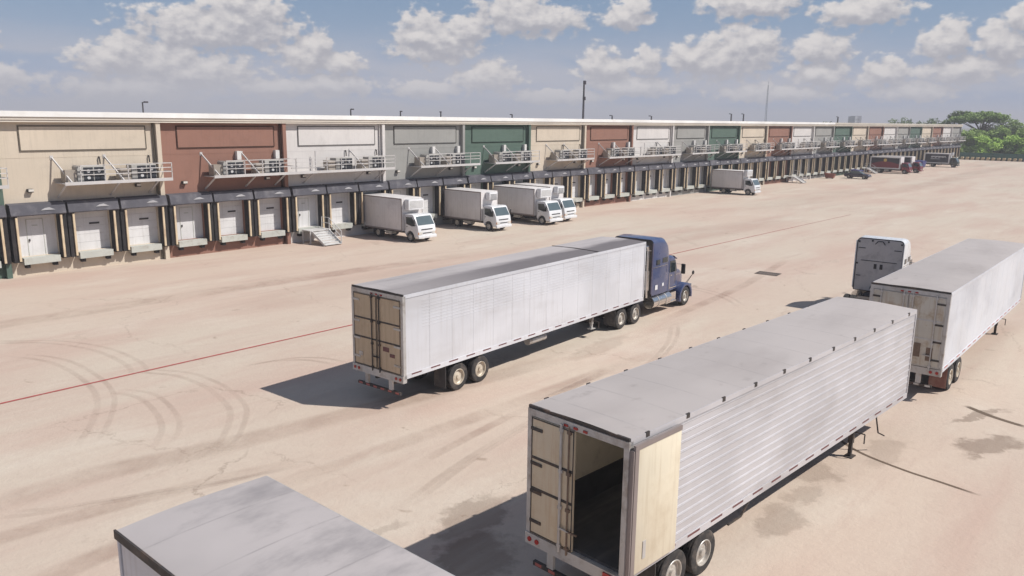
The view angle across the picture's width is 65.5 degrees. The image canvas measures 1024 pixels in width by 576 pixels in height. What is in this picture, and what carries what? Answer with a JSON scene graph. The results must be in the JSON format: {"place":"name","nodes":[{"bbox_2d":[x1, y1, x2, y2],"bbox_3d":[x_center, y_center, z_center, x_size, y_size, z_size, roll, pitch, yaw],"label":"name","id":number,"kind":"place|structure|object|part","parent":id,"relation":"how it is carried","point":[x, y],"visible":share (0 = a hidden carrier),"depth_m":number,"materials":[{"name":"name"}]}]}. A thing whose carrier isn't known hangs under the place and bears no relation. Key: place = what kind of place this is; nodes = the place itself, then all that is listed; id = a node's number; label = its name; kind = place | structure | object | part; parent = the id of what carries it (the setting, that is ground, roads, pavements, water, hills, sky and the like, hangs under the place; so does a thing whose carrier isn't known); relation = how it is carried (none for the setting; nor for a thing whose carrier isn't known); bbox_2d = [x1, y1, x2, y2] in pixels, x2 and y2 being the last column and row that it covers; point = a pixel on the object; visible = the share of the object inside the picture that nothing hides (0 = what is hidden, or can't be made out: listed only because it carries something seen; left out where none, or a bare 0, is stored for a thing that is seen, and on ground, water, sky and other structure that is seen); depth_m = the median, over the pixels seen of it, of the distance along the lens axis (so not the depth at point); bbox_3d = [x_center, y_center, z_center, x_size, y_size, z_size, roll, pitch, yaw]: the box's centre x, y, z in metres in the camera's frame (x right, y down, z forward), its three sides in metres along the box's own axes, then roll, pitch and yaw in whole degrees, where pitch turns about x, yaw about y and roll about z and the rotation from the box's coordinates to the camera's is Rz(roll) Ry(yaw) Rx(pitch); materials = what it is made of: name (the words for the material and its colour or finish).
{"place":"outdoors","nodes":[
{"label":"outdoors","id":0,"kind":"place"},
{"bbox_2d":[8,116,987,158],"bbox_3d":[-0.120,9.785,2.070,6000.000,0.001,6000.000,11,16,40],"label":"ground","id":1,"kind":"structure","parent":0,"point":[966,129],"depth_m":2319.14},
{"bbox_2d":[764,82,768,121],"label":"radio mast","id":2,"kind":"object","parent":1,"relation":"on","point":[767,101],"visible":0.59,"depth_m":390.39,"materials":[{"name":"metal"}]},
{"bbox_2d":[888,117,911,123],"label":"distant tree","id":3,"kind":"object","parent":1,"relation":"on","point":[902,121],"visible":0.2,"depth_m":369.95,"materials":[{"name":"green plant"}]},
{"bbox_2d":[916,118,933,123],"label":"distant tree","id":4,"kind":"object","parent":1,"relation":"on","point":[925,122],"visible":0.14,"depth_m":348.94,"materials":[{"name":"green plant"}]},
{"bbox_2d":[927,118,940,123],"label":"distant tree","id":5,"kind":"object","parent":1,"relation":"on","point":[935,121],"visible":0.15,"depth_m":346.95,"materials":[{"name":"green plant"}]},
{"bbox_2d":[933,118,955,123],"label":"bushy tree","id":6,"kind":"object","parent":1,"relation":"on","point":[948,121],"visible":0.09,"depth_m":256.16,"materials":[{"name":"green plant"}]},
{"bbox_2d":[947,110,967,123],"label":"umbrella tree","id":7,"kind":"object","parent":1,"relation":"on","point":[960,112],"visible":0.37,"depth_m":265.22,"materials":[{"name":"green plant"}]},
{"bbox_2d":[960,129,973,143],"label":"bushy tree","id":8,"kind":"object","parent":1,"relation":"on","point":[966,134],"visible":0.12,"depth_m":240.64,"materials":[{"name":"green plant"}]},
{"bbox_2d":[960,145,977,152],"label":"bush","id":9,"kind":"object","parent":1,"relation":"on","point":[965,148],"visible":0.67,"depth_m":238.94,"materials":[{"name":"green plant"}]},
{"bbox_2d":[961,130,984,152],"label":"bushy tree","id":10,"kind":"object","parent":1,"relation":"on","point":[970,142],"visible":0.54,"depth_m":241.56,"materials":[{"name":"green plant"}]},
{"bbox_2d":[949,111,1010,129],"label":"umbrella tree","id":11,"kind":"object","parent":1,"relation":"on","point":[983,117],"visible":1,"depth_m":251.75,"materials":[{"name":"green plant"}]},
{"bbox_2d":[970,128,995,138],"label":"bushy tree","id":12,"kind":"object","parent":1,"relation":"on","point":[976,131],"visible":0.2,"depth_m":247.67,"materials":[{"name":"green plant"}]},
{"bbox_2d":[972,135,1003,152],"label":"bushy tree","id":13,"kind":"object","parent":1,"relation":"on","point":[985,144],"visible":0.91,"depth_m":236.33,"materials":[{"name":"green plant"}]},
{"bbox_2d":[959,152,1023,159],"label":"fence","id":14,"kind":"object","parent":1,"relation":"on","point":[992,155],"visible":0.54,"depth_m":232.51,"materials":[{"name":"metal"}]},
{"bbox_2d":[977,123,1011,131],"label":"bushy tree","id":15,"kind":"object","parent":1,"relation":"on","point":[994,128],"visible":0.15,"depth_m":257.54,"materials":[{"name":"green plant"}]},
{"bbox_2d":[987,125,1011,153],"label":"bushy tree","id":16,"kind":"object","parent":1,"relation":"on","point":[1000,133],"visible":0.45,"depth_m":241.52,"materials":[{"name":"green plant"}]},
{"bbox_2d":[991,146,1016,153],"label":"bush","id":17,"kind":"object","parent":1,"relation":"on","point":[1003,150],"visible":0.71,"depth_m":235.12,"materials":[{"name":"green plant"}]},
{"bbox_2d":[1002,134,1023,152],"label":"bushy tree","id":18,"kind":"object","parent":1,"relation":"on","point":[1011,141],"visible":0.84,"depth_m":235.28,"materials":[{"name":"green plant"}]},
{"bbox_2d":[1005,119,1023,130],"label":"bushy tree","id":19,"kind":"object","parent":1,"relation":"on","point":[1012,122],"visible":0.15,"depth_m":257.33,"materials":[{"name":"green plant"}]},
{"bbox_2d":[1007,125,1021,135],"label":"bushy tree","id":20,"kind":"object","parent":1,"relation":"on","point":[1012,129],"visible":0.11,"depth_m":246.28,"materials":[{"name":"green plant"}]},
{"bbox_2d":[1014,128,1023,148],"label":"bushy tree","id":21,"kind":"object","parent":1,"relation":"on","point":[1020,132],"visible":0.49,"depth_m":237.00,"materials":[{"name":"green plant"}]},
{"bbox_2d":[1014,147,1023,153],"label":"bush","id":22,"kind":"object","parent":1,"relation":"on","point":[1019,151],"visible":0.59,"depth_m":233.29,"materials":[{"name":"green plant"}]},
{"bbox_2d":[0,159,1023,575],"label":"concrete yard","id":23,"kind":"structure","parent":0,"point":[426,469],"depth_m":28.89,"materials":[{"name":"concrete"}]},
{"bbox_2d":[113,476,454,575],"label":"semi trailer","id":24,"kind":"object","parent":23,"relation":"on","point":[265,526],"visible":1,"depth_m":11.21,"materials":[{"name":"metal"}]},
{"bbox_2d":[302,216,341,246],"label":"dock stairs","id":25,"kind":"structure","parent":23,"relation":"on","point":[329,233],"depth_m":63.93,"materials":[{"name":"metal"}]},
{"bbox_2d":[363,193,436,241],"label":"box truck","id":26,"kind":"object","parent":23,"relation":"on","point":[393,214],"visible":1,"depth_m":66.33,"materials":[{"name":"metal"}]},
{"bbox_2d":[0,216,841,403],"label":"painted red line","id":27,"kind":"object","parent":23,"relation":"on","point":[251,347],"visible":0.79,"depth_m":33.25,"materials":[{"name":"red paint"}]},
{"bbox_2d":[442,187,511,230],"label":"box truck","id":28,"kind":"object","parent":23,"relation":"on","point":[470,206],"visible":1,"depth_m":73.41,"materials":[{"name":"metal"}]},
{"bbox_2d":[0,111,965,278],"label":"warehouse","id":29,"kind":"structure","parent":23,"relation":"on","point":[183,203],"depth_m":63.69,"materials":[{"name":"concrete"}]},
{"bbox_2d":[17,214,57,256],"bbox_3d":[-30.110,-3.396,50.351,0.140,2.660,2.400,11,16,40],"label":"loading door","id":30,"kind":"structure","parent":29,"relation":"in","point":[37,234],"depth_m":50.46,"materials":[{"name":"metal"}]},
{"bbox_2d":[60,166,104,182],"bbox_3d":[-27.411,-7.267,50.902,0.878,1.020,2.350,11,16,40],"label":"condenser unit","id":31,"kind":"object","parent":29,"relation":"on","point":[72,174],"visible":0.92,"depth_m":50.56,"materials":[{"name":"metal"}]},
{"bbox_2d":[74,210,109,250],"bbox_3d":[-27.970,-3.881,52.789,0.095,2.650,2.400,11,16,40],"label":"loading door","id":32,"kind":"structure","parent":29,"relation":"in","point":[95,235],"depth_m":52.90,"materials":[{"name":"metal"}]},
{"bbox_2d":[116,164,156,179],"bbox_3d":[-25.175,-7.771,53.413,0.878,1.020,2.350,11,16,40],"label":"condenser unit","id":33,"kind":"object","parent":29,"relation":"on","point":[132,175],"visible":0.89,"depth_m":53.12,"materials":[{"name":"metal"}]},
{"bbox_2d":[126,207,157,244],"bbox_3d":[-25.801,-4.370,55.228,0.095,2.650,2.400,11,16,40],"label":"loading door","id":34,"kind":"structure","parent":29,"relation":"in","point":[141,221],"depth_m":55.36,"materials":[{"name":"metal"}]},
{"bbox_2d":[175,203,202,239],"bbox_3d":[-23.571,-4.871,57.699,0.140,2.660,2.400,11,16,40],"label":"loading door","id":35,"kind":"structure","parent":29,"relation":"in","point":[188,216],"depth_m":57.88,"materials":[{"name":"metal"}]},
{"bbox_2d":[208,161,243,175],"bbox_3d":[-20.872,-8.741,58.250,0.878,1.020,2.350,11,16,40],"label":"condenser unit","id":36,"kind":"object","parent":29,"relation":"on","point":[219,167],"visible":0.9,"depth_m":57.89,"materials":[{"name":"metal"}]},
{"bbox_2d":[218,200,243,234],"bbox_3d":[-21.431,-5.355,60.138,0.095,2.650,2.400,11,16,40],"label":"loading door","id":37,"kind":"structure","parent":29,"relation":"in","point":[231,215],"depth_m":60.31,"materials":[{"name":"metal"}]},
{"bbox_2d":[251,160,283,173],"bbox_3d":[-18.637,-9.245,60.762,0.878,1.020,2.350,11,16,40],"label":"condenser unit","id":38,"kind":"object","parent":29,"relation":"on","point":[275,169],"visible":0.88,"depth_m":60.41,"materials":[{"name":"metal"}]},
{"bbox_2d":[259,198,280,230],"bbox_3d":[-19.262,-5.844,62.576,0.095,2.650,2.400,11,16,40],"label":"loading door","id":39,"kind":"structure","parent":29,"relation":"in","point":[270,219],"depth_m":62.78,"materials":[{"name":"metal"}]},
{"bbox_2d":[296,195,315,226],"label":"loading door","id":40,"kind":"structure","parent":29,"relation":"in","point":[306,205],"depth_m":65.28,"materials":[{"name":"metal"}]},
{"bbox_2d":[323,157,351,169],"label":"condenser unit","id":41,"kind":"object","parent":29,"relation":"on","point":[348,165],"visible":0.88,"depth_m":65.17,"materials":[{"name":"metal"}]},
{"bbox_2d":[331,193,347,222],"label":"loading door","id":42,"kind":"structure","parent":29,"relation":"in","point":[339,201],"depth_m":67.75,"materials":[{"name":"metal"}]},
{"bbox_2d":[356,156,383,168],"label":"condenser unit","id":43,"kind":"object","parent":29,"relation":"on","point":[373,164],"visible":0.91,"depth_m":67.75,"materials":[{"name":"metal"}]},
{"bbox_2d":[362,190,377,193],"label":"loading door","id":44,"kind":"structure","parent":29,"relation":"in","point":[364,192],"depth_m":69.93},
{"bbox_2d":[392,188,405,194],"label":"loading door","id":45,"kind":"structure","parent":29,"relation":"in","point":[395,191],"depth_m":72.54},
{"bbox_2d":[414,154,438,166],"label":"condenser unit","id":46,"kind":"object","parent":29,"relation":"on","point":[423,159],"visible":0.93,"depth_m":72.45,"materials":[{"name":"metal"}]},
{"bbox_2d":[420,186,432,212],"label":"loading door","id":47,"kind":"structure","parent":29,"relation":"in","point":[426,192],"depth_m":75.25,"materials":[{"name":"metal"}]},
{"bbox_2d":[446,185,456,187],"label":"loading door","id":48,"kind":"structure","parent":29,"relation":"in","point":[447,186],"depth_m":77.31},
{"bbox_2d":[441,153,464,164],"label":"condenser unit","id":49,"kind":"object","parent":29,"relation":"on","point":[443,161],"visible":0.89,"depth_m":74.96,"materials":[{"name":"metal"}]},
{"bbox_2d":[470,183,480,188],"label":"loading door","id":50,"kind":"structure","parent":29,"relation":"in","point":[473,185],"depth_m":79.96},
{"bbox_2d":[489,152,509,162],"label":"condenser unit","id":51,"kind":"object","parent":29,"relation":"on","point":[496,155],"visible":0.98,"depth_m":79.75,"materials":[{"name":"metal"}]},
{"bbox_2d":[511,151,531,160],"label":"condenser unit","id":52,"kind":"object","parent":29,"relation":"on","point":[524,154],"visible":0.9,"depth_m":82.45,"materials":[{"name":"metal"}]},
{"bbox_2d":[536,178,542,183],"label":"loading door","id":53,"kind":"structure","parent":29,"relation":"in","point":[540,180],"depth_m":87.41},
{"bbox_2d":[554,177,560,184],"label":"loading door","id":54,"kind":"structure","parent":29,"relation":"in","point":[557,181],"depth_m":89.82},
{"bbox_2d":[550,150,568,159],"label":"condenser unit","id":55,"kind":"object","parent":29,"relation":"on","point":[559,154],"visible":0.97,"depth_m":87.12,"materials":[{"name":"metal"}]},
{"bbox_2d":[572,176,577,197],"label":"loading door","id":56,"kind":"structure","parent":29,"relation":"in","point":[575,178],"depth_m":92.42,"materials":[{"name":"metal"}]},
{"bbox_2d":[569,149,586,158],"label":"condenser unit","id":57,"kind":"object","parent":29,"relation":"on","point":[580,151],"visible":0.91,"depth_m":89.67,"materials":[{"name":"metal"}]},
{"bbox_2d":[589,174,594,195],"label":"loading door","id":58,"kind":"structure","parent":29,"relation":"in","point":[592,177],"depth_m":94.98,"materials":[{"name":"metal"}]},
{"bbox_2d":[605,173,610,193],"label":"loading door","id":59,"kind":"structure","parent":29,"relation":"in","point":[607,190],"depth_m":97.40,"materials":[{"name":"metal"}]},
{"bbox_2d":[603,148,619,157],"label":"condenser unit","id":60,"kind":"object","parent":29,"relation":"on","point":[610,151],"visible":0.97,"depth_m":94.46,"materials":[{"name":"metal"}]},
{"bbox_2d":[621,172,625,191],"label":"loading door","id":61,"kind":"structure","parent":29,"relation":"in","point":[623,174],"depth_m":99.84,"materials":[{"name":"metal"}]},
{"bbox_2d":[619,148,633,155],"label":"condenser unit","id":62,"kind":"object","parent":29,"relation":"on","point":[627,150],"visible":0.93,"depth_m":97.03,"materials":[{"name":"metal"}]},
{"bbox_2d":[635,171,639,190],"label":"loading door","id":63,"kind":"structure","parent":29,"relation":"in","point":[637,172],"depth_m":102.37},
{"bbox_2d":[649,170,652,188],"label":"loading door","id":64,"kind":"structure","parent":29,"relation":"in","point":[651,171],"depth_m":104.80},
{"bbox_2d":[647,147,662,154],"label":"condenser unit","id":65,"kind":"object","parent":29,"relation":"on","point":[659,150],"visible":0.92,"depth_m":101.92,"materials":[{"name":"metal"}]},
{"bbox_2d":[662,169,665,187],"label":"loading door","id":66,"kind":"structure","parent":29,"relation":"in","point":[664,170],"depth_m":107.27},
{"bbox_2d":[662,146,675,153],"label":"condenser unit","id":67,"kind":"object","parent":29,"relation":"on","point":[668,150],"visible":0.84,"depth_m":104.32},
{"bbox_2d":[675,168,678,186],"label":"loading door","id":68,"kind":"structure","parent":29,"relation":"in","point":[677,169],"depth_m":109.76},
{"bbox_2d":[687,167,690,184],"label":"loading door","id":69,"kind":"structure","parent":29,"relation":"in","point":[689,168],"depth_m":112.22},
{"bbox_2d":[686,146,699,153],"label":"condenser unit","id":70,"kind":"object","parent":29,"relation":"on","point":[693,149],"visible":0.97,"depth_m":109.07,"materials":[{"name":"metal"}]},
{"bbox_2d":[699,166,701,183],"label":"loading door","id":71,"kind":"structure","parent":29,"relation":"in","point":[701,166],"depth_m":114.68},
{"bbox_2d":[699,145,710,152],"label":"condenser unit","id":72,"kind":"object","parent":29,"relation":"on","point":[708,147],"visible":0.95,"depth_m":111.85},
{"bbox_2d":[720,145,731,151],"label":"condenser unit","id":73,"kind":"object","parent":29,"relation":"on","point":[726,147],"visible":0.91,"depth_m":116.39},
{"bbox_2d":[732,144,742,150],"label":"condenser unit","id":74,"kind":"object","parent":29,"relation":"on","point":[735,146],"visible":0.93,"depth_m":119.13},
{"bbox_2d":[749,144,760,150],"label":"condenser unit","id":75,"kind":"object","parent":29,"relation":"on","point":[753,147],"visible":0.94,"depth_m":123.73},
{"bbox_2d":[761,143,769,149],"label":"condenser unit","id":76,"kind":"object","parent":29,"relation":"on","point":[764,145],"visible":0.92,"depth_m":126.46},
{"bbox_2d":[776,143,786,148],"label":"condenser unit","id":77,"kind":"object","parent":29,"relation":"on","point":[779,145],"visible":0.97,"depth_m":131.08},
{"bbox_2d":[786,142,794,148],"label":"condenser unit","id":78,"kind":"object","parent":29,"relation":"on","point":[790,143],"visible":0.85,"depth_m":133.79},
{"bbox_2d":[799,142,809,147],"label":"condenser unit","id":79,"kind":"object","parent":29,"relation":"on","point":[804,145],"visible":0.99,"depth_m":138.53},
{"bbox_2d":[821,141,829,146],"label":"condenser unit","id":80,"kind":"object","parent":29,"relation":"on","point":[824,144],"visible":1,"depth_m":145.84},
{"bbox_2d":[840,141,848,145],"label":"condenser unit","id":81,"kind":"object","parent":29,"relation":"on","point":[843,143],"visible":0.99,"depth_m":153.12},
{"bbox_2d":[857,140,865,144],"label":"condenser unit","id":82,"kind":"object","parent":29,"relation":"on","point":[860,142],"visible":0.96,"depth_m":160.51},
{"bbox_2d":[873,140,880,144],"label":"condenser unit","id":83,"kind":"object","parent":29,"relation":"on","point":[876,142],"visible":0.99,"depth_m":167.84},
{"bbox_2d":[351,236,645,395],"bbox_3d":[0.416,0.783,34.423,2.661,4.172,16.688,10,15,38],"label":"semi trailer","id":84,"kind":"object","parent":23,"relation":"on","point":[442,323],"visible":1,"depth_m":30.62,"materials":[{"name":"metal"}]},
{"bbox_3d":[-5.207,1.508,28.332,1.260,2.820,0.118,10,15,38],"label":"door","id":85,"kind":"part","parent":84,"relation":"part of","materials":[{"name":"metal"}]},
{"bbox_3d":[-4.341,1.662,27.655,1.320,2.820,0.118,10,15,38],"label":"door","id":86,"kind":"part","parent":84,"relation":"part of","materials":[{"name":"metal"}]},
{"bbox_2d":[494,184,562,224],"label":"box truck","id":87,"kind":"object","parent":23,"relation":"on","point":[520,201],"visible":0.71,"depth_m":77.98,"materials":[{"name":"metal"}]},
{"bbox_2d":[513,183,576,219],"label":"box truck","id":88,"kind":"object","parent":23,"relation":"on","point":[568,209],"visible":0.29,"depth_m":80.14,"materials":[{"name":"metal"}]},
{"bbox_2d":[582,81,585,118],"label":"floodlight mast","id":89,"kind":"object","parent":23,"relation":"on","point":[584,84],"visible":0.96,"depth_m":145.20,"materials":[{"name":"metal"}]},
{"bbox_2d":[580,234,693,328],"bbox_3d":[6.633,-0.717,42.044,3.000,4.100,8.370,10,15,38],"label":"tractor unit","id":90,"kind":"object","parent":23,"relation":"on","point":[663,284],"visible":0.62,"depth_m":41.31,"materials":[{"name":"metal"}]},
{"bbox_2d":[525,297,916,575],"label":"semi trailer","id":91,"kind":"object","parent":23,"relation":"on","point":[660,466],"visible":1,"depth_m":18.07,"materials":[{"name":"metal"}]},
{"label":"door","id":92,"kind":"part","parent":91,"relation":"part of","materials":[{"name":"metal"}]},
{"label":"open door","id":93,"kind":"part","parent":91,"relation":"part of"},
{"bbox_2d":[711,169,760,194],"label":"box truck","id":94,"kind":"object","parent":23,"relation":"on","point":[726,180],"visible":1,"depth_m":112.39,"materials":[{"name":"metal"}]},
{"bbox_2d":[754,271,781,275],"bbox_3d":[17.265,-0.976,53.742,1.500,0.020,1.100,9,15,34],"label":"drain cover","id":95,"kind":"object","parent":23,"relation":"on","point":[767,273],"visible":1,"depth_m":53.72,"materials":[{"name":"metal"}]},
{"bbox_2d":[786,170,806,182],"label":"dock stairs","id":96,"kind":"structure","parent":23,"relation":"on","point":[799,179],"depth_m":135.40,"materials":[{"name":"metal"}]},
{"bbox_2d":[825,173,835,178],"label":"skip bin","id":97,"kind":"object","parent":23,"relation":"on","point":[829,175],"visible":1,"depth_m":146.78,"materials":[{"name":"metal"}]},
{"bbox_2d":[844,170,871,178],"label":"saloon car","id":98,"kind":"object","parent":23,"relation":"on","point":[855,173],"visible":1,"depth_m":146.97,"materials":[{"name":"blue paint"}]},
{"bbox_2d":[861,163,877,173],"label":"dock stairs","id":99,"kind":"structure","parent":23,"relation":"on","point":[871,170],"depth_m":163.74,"materials":[{"name":"metal"}]},
{"bbox_2d":[843,235,912,299],"bbox_3d":[20.214,-0.828,43.528,3.000,4.030,8.370,10,15,37],"label":"tractor unit","id":100,"kind":"object","parent":23,"relation":"on","point":[877,258],"visible":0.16,"depth_m":42.67,"materials":[{"name":"metal"}]},
{"bbox_2d":[869,156,912,173],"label":"box truck","id":101,"kind":"object","parent":23,"relation":"on","point":[884,163],"visible":0.98,"depth_m":164.71,"materials":[{"name":"red paint"}]},
{"bbox_2d":[879,155,922,172],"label":"box truck","id":102,"kind":"object","parent":23,"relation":"on","point":[917,167],"visible":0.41,"depth_m":167.26,"materials":[{"name":"white paint"}]},
{"bbox_2d":[841,441,966,490],"bbox_3d":[11.505,5.277,23.884,0.632,0.001,5.131,-6,14,-29],"label":"wet seam","id":103,"kind":"object","parent":23,"relation":"on","point":[843,442],"visible":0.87,"depth_m":23.51,"materials":[{"name":"brown"}]},
{"bbox_2d":[915,160,926,166],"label":"box truck","id":104,"kind":"object","parent":23,"relation":"on","point":[923,162],"visible":0.47,"depth_m":187.43,"materials":[{"name":"blue paint"}]},
{"bbox_2d":[924,153,959,166],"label":"box truck","id":105,"kind":"object","parent":23,"relation":"on","point":[932,159],"visible":0.99,"depth_m":191.69,"materials":[{"name":"white paint"}]},
{"bbox_2d":[869,238,1023,389],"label":"semi trailer","id":106,"kind":"object","parent":23,"relation":"on","point":[964,296],"visible":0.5,"depth_m":31.11,"materials":[{"name":"metal"}]},
{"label":"door","id":107,"kind":"part","parent":106,"relation":"part of","materials":[{"name":"metal"}]},
{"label":"door","id":108,"kind":"part","parent":106,"relation":"part of","materials":[{"name":"metal"}]},
{"bbox_2d":[967,407,1022,425],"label":"wet seam","id":109,"kind":"object","parent":23,"relation":"on","point":[986,414],"visible":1,"depth_m":27.88,"materials":[{"name":"brown"}]},
{"bbox_2d":[0,0,1023,127],"label":"sky","id":110,"kind":"structure","parent":0,"point":[878,61],"materials":[{"name":"blue"}]},
{"bbox_2d":[848,116,861,122],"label":"office block","id":111,"kind":"structure","parent":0,"point":[854,119],"depth_m":808.52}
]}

